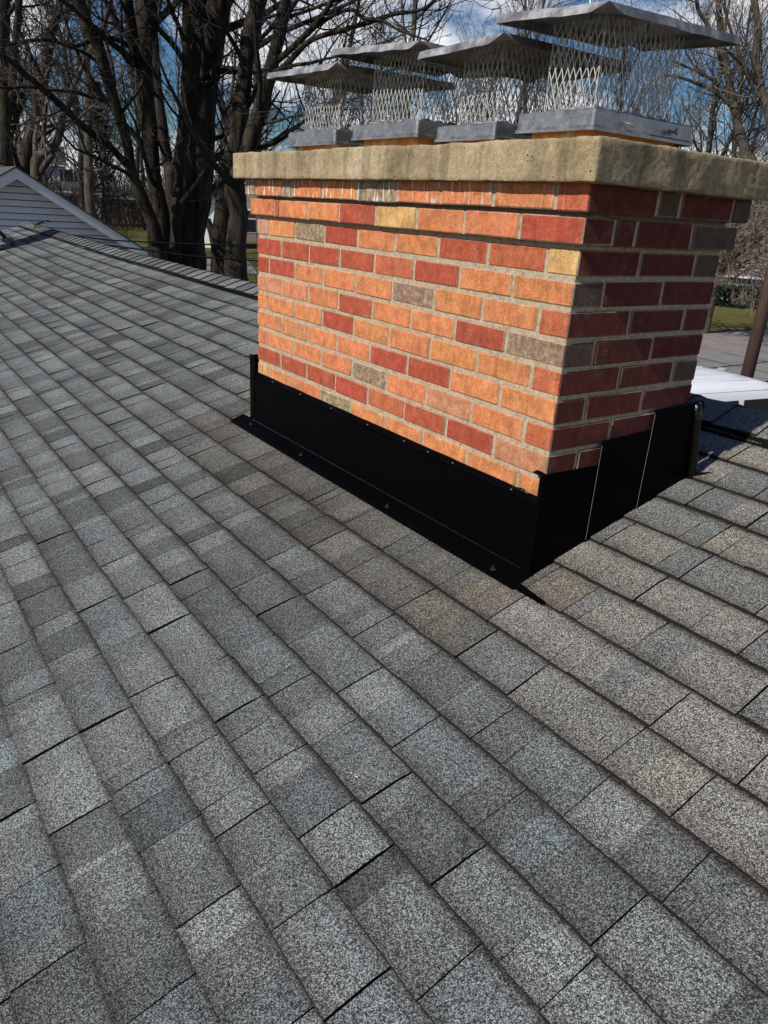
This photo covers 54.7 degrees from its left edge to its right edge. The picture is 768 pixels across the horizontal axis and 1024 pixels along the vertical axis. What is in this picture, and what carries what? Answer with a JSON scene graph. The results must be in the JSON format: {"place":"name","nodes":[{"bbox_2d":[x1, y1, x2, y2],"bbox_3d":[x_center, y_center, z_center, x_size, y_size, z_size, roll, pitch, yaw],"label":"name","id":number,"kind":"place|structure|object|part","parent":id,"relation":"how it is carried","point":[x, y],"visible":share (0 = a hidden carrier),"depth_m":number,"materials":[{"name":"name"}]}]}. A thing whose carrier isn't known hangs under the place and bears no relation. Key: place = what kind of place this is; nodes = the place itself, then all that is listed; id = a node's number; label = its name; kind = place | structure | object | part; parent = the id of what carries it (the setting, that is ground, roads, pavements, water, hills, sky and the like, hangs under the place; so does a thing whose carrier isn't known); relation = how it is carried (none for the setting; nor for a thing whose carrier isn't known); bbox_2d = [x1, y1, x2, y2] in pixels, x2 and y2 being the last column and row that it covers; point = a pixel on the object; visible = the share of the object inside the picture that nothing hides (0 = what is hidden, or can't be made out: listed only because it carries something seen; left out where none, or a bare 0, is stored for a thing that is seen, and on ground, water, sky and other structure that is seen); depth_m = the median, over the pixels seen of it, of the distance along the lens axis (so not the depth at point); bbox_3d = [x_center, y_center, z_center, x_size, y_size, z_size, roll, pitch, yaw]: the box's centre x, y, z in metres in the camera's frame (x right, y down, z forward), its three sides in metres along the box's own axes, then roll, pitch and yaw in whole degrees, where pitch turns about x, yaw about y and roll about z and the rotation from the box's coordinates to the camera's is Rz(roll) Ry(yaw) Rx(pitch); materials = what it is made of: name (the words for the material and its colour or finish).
{"place":"outdoors","nodes":[
{"label":"outdoors","id":0,"kind":"place"},
{"bbox_2d":[206,259,257,273],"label":"road","id":1,"kind":"structure","parent":0,"point":[209,262],"depth_m":46.13,"materials":[{"name":"grey asphalt"}]},
{"bbox_2d":[10,0,767,214],"label":"sky","id":2,"kind":"structure","parent":0,"point":[483,12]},
{"bbox_2d":[102,214,767,381],"bbox_3d":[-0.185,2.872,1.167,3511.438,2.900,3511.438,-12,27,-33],"label":"ground","id":3,"kind":"structure","parent":0,"point":[730,319],"depth_m":39.98,"materials":[{"name":"green plant"}]},
{"bbox_2d":[10,0,46,84],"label":"bare tree","id":4,"kind":"object","parent":3,"relation":"on","point":[32,37],"visible":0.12,"depth_m":55.41,"materials":[{"name":"grey plant"}]},
{"bbox_2d":[12,26,50,145],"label":"bare tree","id":5,"kind":"object","parent":3,"relation":"on","point":[20,137],"visible":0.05,"depth_m":100.58,"materials":[{"name":"grey plant"}]},
{"bbox_2d":[10,10,53,143],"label":"bare tree","id":6,"kind":"object","parent":3,"relation":"on","point":[20,89],"visible":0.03,"depth_m":100.69,"materials":[{"name":"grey plant"}]},
{"bbox_2d":[10,1,59,142],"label":"bare tree","id":7,"kind":"object","parent":3,"relation":"on","point":[23,130],"visible":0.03,"depth_m":44.58,"materials":[{"name":"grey plant"}]},
{"bbox_2d":[14,144,76,181],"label":"white house","id":8,"kind":"structure","parent":3,"relation":"on","point":[59,169],"depth_m":94.74,"materials":[{"name":"plastic"}]},
{"bbox_2d":[60,169,76,181],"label":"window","id":9,"kind":"structure","parent":8,"relation":"in","point":[69,178],"depth_m":95.05,"materials":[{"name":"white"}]},
{"bbox_2d":[10,11,81,186],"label":"bare tree","id":10,"kind":"object","parent":3,"relation":"on","point":[45,181],"visible":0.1,"depth_m":65.46,"materials":[{"name":"grey plant"}]},
{"bbox_2d":[0,0,94,166],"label":"tree","id":11,"kind":"object","parent":3,"relation":"on","point":[6,157],"visible":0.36,"depth_m":19.09,"materials":[{"name":"brown plant"}]},
{"bbox_2d":[12,0,115,217],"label":"bare tree","id":12,"kind":"object","parent":3,"relation":"on","point":[64,55],"visible":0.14,"depth_m":65.71,"materials":[{"name":"grey plant"}]},
{"bbox_2d":[22,0,123,209],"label":"bare tree","id":13,"kind":"object","parent":3,"relation":"on","point":[79,157],"visible":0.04,"depth_m":77.81,"materials":[{"name":"brown plant"}]},
{"bbox_2d":[0,166,147,255],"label":"neighbour house","id":14,"kind":"structure","parent":3,"relation":"on","point":[25,197],"depth_m":15.33,"materials":[{"name":"white plastic"}]},
{"bbox_2d":[48,180,100,216],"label":"garage","id":15,"kind":"structure","parent":3,"relation":"on","point":[66,188],"depth_m":89.59,"materials":[{"name":"white plastic"}]},
{"bbox_2d":[0,0,164,182],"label":"tree","id":16,"kind":"object","parent":3,"relation":"on","point":[38,167],"visible":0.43,"depth_m":17.88,"materials":[{"name":"brown plant"}]},
{"bbox_2d":[64,17,136,205],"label":"bare tree","id":17,"kind":"object","parent":3,"relation":"on","point":[112,114],"visible":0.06,"depth_m":85.17,"materials":[{"name":"grey plant"}]},
{"bbox_2d":[22,0,179,216],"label":"bare tree","id":18,"kind":"object","parent":3,"relation":"on","point":[89,187],"visible":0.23,"depth_m":39.97,"materials":[{"name":"brown plant"}]},
{"bbox_2d":[78,81,133,224],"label":"spruce tree","id":19,"kind":"object","parent":3,"relation":"on","point":[96,162],"visible":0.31,"depth_m":74.88,"materials":[{"name":"green plant"}]},
{"bbox_2d":[96,196,146,239],"bbox_3d":[-18.921,-20.789,53.020,5.001,4.056,4.548,19,27,33],"label":"shrub","id":20,"kind":"object","parent":3,"relation":"on","point":[115,227],"visible":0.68,"depth_m":52.89,"materials":[{"name":"brown plant"}]},
{"bbox_2d":[10,0,234,174],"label":"tree","id":21,"kind":"object","parent":3,"relation":"on","point":[22,161],"visible":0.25,"depth_m":21.19,"materials":[{"name":"brown plant"}]},
{"bbox_2d":[100,185,148,220],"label":"brick ranch house","id":22,"kind":"structure","parent":3,"relation":"on","point":[133,212],"depth_m":88.16,"materials":[{"name":"white"}]},
{"bbox_2d":[130,203,136,219],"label":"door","id":23,"kind":"structure","parent":22,"relation":"in","point":[133,212],"depth_m":88.37,"materials":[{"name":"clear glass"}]},
{"bbox_2d":[97,25,164,182],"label":"bare tree","id":24,"kind":"object","parent":3,"relation":"on","point":[135,109],"visible":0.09,"depth_m":108.45,"materials":[{"name":"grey plant"}]},
{"bbox_2d":[93,0,180,226],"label":"bare tree","id":25,"kind":"object","parent":3,"relation":"on","point":[137,155],"visible":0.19,"depth_m":73.04,"materials":[{"name":"brown plant"}]},
{"bbox_2d":[158,33,181,160],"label":"bare tree","id":26,"kind":"object","parent":3,"relation":"on","point":[178,78],"visible":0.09,"depth_m":76.72,"materials":[{"name":"grey plant"}]},
{"bbox_2d":[0,0,353,269],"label":"maple tree","id":27,"kind":"object","parent":3,"relation":"on","point":[176,208],"visible":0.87,"depth_m":11.11,"materials":[{"name":"brown plant"}]},
{"bbox_2d":[204,195,214,247],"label":"white shed","id":28,"kind":"structure","parent":3,"relation":"on","point":[206,237],"depth_m":58.20,"materials":[{"name":"white"}]},
{"bbox_2d":[159,0,279,193],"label":"bare tree","id":29,"kind":"object","parent":3,"relation":"on","point":[218,83],"visible":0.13,"depth_m":46.61,"materials":[{"name":"grey plant"}]},
{"bbox_2d":[171,1,280,173],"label":"bare tree","id":30,"kind":"object","parent":3,"relation":"on","point":[232,88],"visible":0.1,"depth_m":67.88,"materials":[{"name":"grey plant"}]},
{"bbox_2d":[214,29,265,176],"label":"bare tree","id":31,"kind":"object","parent":3,"relation":"on","point":[223,97],"visible":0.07,"depth_m":78.87,"materials":[{"name":"grey plant"}]},
{"bbox_2d":[173,0,310,248],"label":"bare tree","id":32,"kind":"object","parent":3,"relation":"on","point":[254,78],"visible":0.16,"depth_m":54.92,"materials":[{"name":"brown plant"}]},
{"bbox_2d":[246,195,256,241],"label":"brick house","id":33,"kind":"structure","parent":3,"relation":"on","point":[251,232],"depth_m":68.13,"materials":[{"name":"brown"}]},
{"bbox_2d":[247,218,255,232],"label":"window","id":34,"kind":"structure","parent":33,"relation":"in","point":[251,222],"depth_m":68.05,"materials":[{"name":"white"}]},
{"bbox_2d":[247,254,258,282],"bbox_3d":[-4.199,-6.715,23.434,3.398,3.363,5.095,1,22,-6],"label":"shrub","id":35,"kind":"object","parent":3,"relation":"on","point":[249,276],"visible":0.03,"depth_m":23.16,"materials":[{"name":"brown plant"}]},
{"bbox_2d":[251,81,288,150],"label":"bare tree","id":36,"kind":"object","parent":3,"relation":"on","point":[272,113],"visible":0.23,"depth_m":91.94,"materials":[{"name":"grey plant"}]},
{"bbox_2d":[283,86,324,131],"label":"bare tree","id":37,"kind":"object","parent":3,"relation":"on","point":[310,110],"visible":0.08,"depth_m":96.20,"materials":[{"name":"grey plant"}]},
{"bbox_2d":[94,0,518,280],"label":"maple tree","id":38,"kind":"object","parent":3,"relation":"on","point":[230,224],"visible":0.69,"depth_m":10.65,"materials":[{"name":"brown plant"}]},
{"bbox_2d":[295,86,350,149],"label":"bare tree","id":39,"kind":"object","parent":3,"relation":"on","point":[327,110],"visible":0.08,"depth_m":103.98,"materials":[{"name":"grey plant"}]},
{"bbox_2d":[284,0,404,148],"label":"bare tree","id":40,"kind":"object","parent":3,"relation":"on","point":[343,100],"visible":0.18,"depth_m":62.23,"materials":[{"name":"grey plant"}]},
{"bbox_2d":[343,61,379,124],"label":"bare tree","id":41,"kind":"object","parent":3,"relation":"on","point":[362,105],"visible":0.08,"depth_m":95.04,"materials":[{"name":"grey plant"}]},
{"bbox_2d":[281,0,442,150],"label":"bare tree","id":42,"kind":"object","parent":3,"relation":"on","point":[344,61],"visible":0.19,"depth_m":51.61,"materials":[{"name":"grey plant"}]},
{"bbox_2d":[0,222,767,1023],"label":"house","id":43,"kind":"structure","parent":3,"relation":"on","point":[284,738],"depth_m":1.62,"materials":[{"name":"grey asphalt"}]},
{"bbox_2d":[0,230,13,248],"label":"satellite dish","id":44,"kind":"object","parent":43,"relation":"on","point":[8,241],"visible":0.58,"depth_m":9.26,"materials":[{"name":"grey metal"}]},
{"bbox_2d":[76,235,257,246],"bbox_3d":[-2.279,-3.517,9.810,5.510,0.139,0.463,14,24,23],"label":"cable","id":45,"kind":"object","parent":43,"relation":"on","point":[168,242],"visible":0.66,"depth_m":10.20,"materials":[{"name":"black plastic"}]},
{"bbox_2d":[106,244,257,261],"bbox_3d":[-2.114,-3.316,9.644,5.015,0.086,0.234,13,24,22],"label":"cable","id":46,"kind":"object","parent":43,"relation":"on","point":[184,254],"visible":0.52,"depth_m":9.95,"materials":[{"name":"black plastic"}]},
{"bbox_2d":[231,0,767,604],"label":"chimney","id":47,"kind":"object","parent":43,"relation":"on","point":[479,342],"visible":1,"depth_m":2.00,"materials":[{"name":"brick"}]},
{"bbox_2d":[13,138,763,229],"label":"undergrowth","id":48,"kind":"object","parent":3,"relation":"on","point":[122,201],"visible":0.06,"depth_m":75.04,"materials":[{"name":"brown plant"}]},
{"bbox_2d":[330,0,457,120],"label":"bare tree","id":49,"kind":"object","parent":3,"relation":"on","point":[374,43],"visible":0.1,"depth_m":72.24,"materials":[{"name":"grey plant"}]},
{"bbox_2d":[344,0,467,121],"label":"bare tree","id":50,"kind":"object","parent":3,"relation":"on","point":[414,26],"visible":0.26,"depth_m":48.91,"materials":[{"name":"grey plant"}]},
{"bbox_2d":[429,76,471,122],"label":"bare tree","id":51,"kind":"object","parent":3,"relation":"on","point":[451,118],"visible":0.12,"depth_m":94.98,"materials":[{"name":"grey plant"}]},
{"bbox_2d":[449,77,497,119],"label":"bare tree","id":52,"kind":"object","parent":3,"relation":"on","point":[471,98],"visible":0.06,"depth_m":84.94,"materials":[{"name":"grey plant"}]},
{"bbox_2d":[441,0,536,121],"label":"bare tree","id":53,"kind":"object","parent":3,"relation":"on","point":[488,77],"visible":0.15,"depth_m":58.14,"materials":[{"name":"grey plant"}]},
{"bbox_2d":[455,0,593,123],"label":"bare tree","id":54,"kind":"object","parent":3,"relation":"on","point":[525,110],"visible":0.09,"depth_m":66.97,"materials":[{"name":"grey plant"}]},
{"bbox_2d":[461,0,595,123],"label":"bare tree","id":55,"kind":"object","parent":3,"relation":"on","point":[535,36],"visible":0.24,"depth_m":49.32,"materials":[{"name":"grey plant"}]},
{"bbox_2d":[511,36,603,111],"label":"bare tree","id":56,"kind":"object","parent":3,"relation":"on","point":[558,86],"visible":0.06,"depth_m":102.43,"materials":[{"name":"grey plant"}]},
{"bbox_2d":[531,42,612,107],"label":"bare tree","id":57,"kind":"object","parent":3,"relation":"on","point":[575,87],"visible":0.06,"depth_m":101.13,"materials":[{"name":"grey plant"}]},
{"bbox_2d":[574,0,680,114],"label":"bare tree","id":58,"kind":"object","parent":3,"relation":"on","point":[629,72],"visible":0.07,"depth_m":59.05,"materials":[{"name":"grey plant"}]},
{"bbox_2d":[598,48,676,118],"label":"bare tree","id":59,"kind":"object","parent":3,"relation":"on","point":[642,92],"visible":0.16,"depth_m":79.07,"materials":[{"name":"grey plant"}]},
{"bbox_2d":[596,50,686,121],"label":"bare tree","id":60,"kind":"object","parent":3,"relation":"on","point":[646,87],"visible":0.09,"depth_m":86.48,"materials":[{"name":"grey plant"}]},
{"bbox_2d":[636,71,707,149],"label":"bare tree","id":61,"kind":"object","parent":3,"relation":"on","point":[676,108],"visible":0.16,"depth_m":68.24,"materials":[{"name":"grey plant"}]},
{"bbox_2d":[605,0,767,160],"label":"tree","id":62,"kind":"object","parent":3,"relation":"on","point":[729,100],"visible":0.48,"depth_m":58.23,"materials":[{"name":"brown plant"}]},
{"bbox_2d":[659,55,718,150],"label":"bare tree","id":63,"kind":"object","parent":3,"relation":"on","point":[693,123],"visible":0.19,"depth_m":77.77,"materials":[{"name":"brown plant"}]},
{"bbox_2d":[649,0,767,216],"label":"tree","id":64,"kind":"object","parent":3,"relation":"on","point":[760,90],"visible":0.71,"depth_m":55.50,"materials":[{"name":"brown plant"}]},
{"bbox_2d":[661,0,767,156],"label":"bare tree","id":65,"kind":"object","parent":3,"relation":"on","point":[710,133],"visible":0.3,"depth_m":63.45,"materials":[{"name":"brown plant"}]},
{"bbox_2d":[672,63,759,155],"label":"bare tree","id":66,"kind":"object","parent":3,"relation":"on","point":[700,145],"visible":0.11,"depth_m":93.05,"materials":[{"name":"brown plant"}]},
{"bbox_2d":[717,367,727,371],"bbox_3d":[8.227,-2.878,18.390,0.239,1.390,0.239,-12,27,-33],"label":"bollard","id":67,"kind":"object","parent":3,"relation":"on","point":[722,369],"visible":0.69,"depth_m":18.06,"materials":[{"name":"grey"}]},
{"bbox_2d":[680,0,767,159],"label":"bare tree","id":68,"kind":"object","parent":3,"relation":"on","point":[734,142],"visible":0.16,"depth_m":74.33,"materials":[{"name":"brown plant"}]},
{"bbox_2d":[686,0,767,160],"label":"bare tree","id":69,"kind":"object","parent":3,"relation":"on","point":[725,148],"visible":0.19,"depth_m":70.32,"materials":[{"name":"brown plant"}]},
{"bbox_2d":[702,125,767,333],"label":"ornamental tree","id":70,"kind":"object","parent":3,"relation":"on","point":[725,267],"visible":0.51,"depth_m":29.47,"materials":[{"name":"brown plant"}]},
{"bbox_2d":[704,8,767,202],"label":"bare tree","id":71,"kind":"object","parent":3,"relation":"on","point":[754,129],"visible":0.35,"depth_m":69.58,"materials":[{"name":"brown plant"}]},
{"bbox_2d":[715,283,761,309],"bbox_3d":[19.994,-12.167,41.913,10.167,1.343,2.182,13,24,22],"label":"hedge","id":72,"kind":"object","parent":3,"relation":"on","point":[724,294],"visible":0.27,"depth_m":41.66,"materials":[{"name":"green plant"}]},
{"bbox_2d":[713,219,767,302],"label":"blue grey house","id":73,"kind":"structure","parent":3,"relation":"on","point":[748,275],"depth_m":44.73,"materials":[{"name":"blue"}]},
{"bbox_2d":[721,55,767,161],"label":"bare tree","id":74,"kind":"object","parent":3,"relation":"on","point":[761,112],"visible":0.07,"depth_m":86.42,"materials":[{"name":"brown plant"}]},
{"bbox_2d":[740,263,767,377],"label":"utility pole","id":75,"kind":"object","parent":3,"relation":"on","point":[755,342],"visible":0.48,"depth_m":15.72,"materials":[{"name":"brown wood"}]},
{"bbox_2d":[748,136,767,161],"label":"bare tree","id":76,"kind":"object","parent":3,"relation":"on","point":[763,158],"visible":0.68,"depth_m":58.44,"materials":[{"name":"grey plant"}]},
{"bbox_2d":[690,366,767,411],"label":"roof","id":77,"kind":"object","parent":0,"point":[745,391],"visible":0.13,"depth_m":13.25,"materials":[{"name":"white paint"}]},
{"bbox_3d":[6.956,-1.785,13.516,1.240,0.560,0.080,-7,25,-25],"label":"side window","id":78,"kind":"part","parent":77,"relation":"part of","materials":[{"name":"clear glass"}]},
{"bbox_2d":[696,347,767,367],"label":"pavement","id":79,"kind":"structure","parent":0,"point":[730,359],"depth_m":26.68,"materials":[{"name":"concrete"}]},
{"bbox_2d":[699,329,767,352],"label":"road","id":80,"kind":"structure","parent":0,"point":[722,341],"depth_m":30.35,"materials":[{"name":"grey asphalt"}]},
{"bbox_2d":[711,362,767,380],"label":"pavement","id":81,"kind":"structure","parent":0,"point":[760,375],"depth_m":24.68,"materials":[{"name":"concrete"}]}
]}

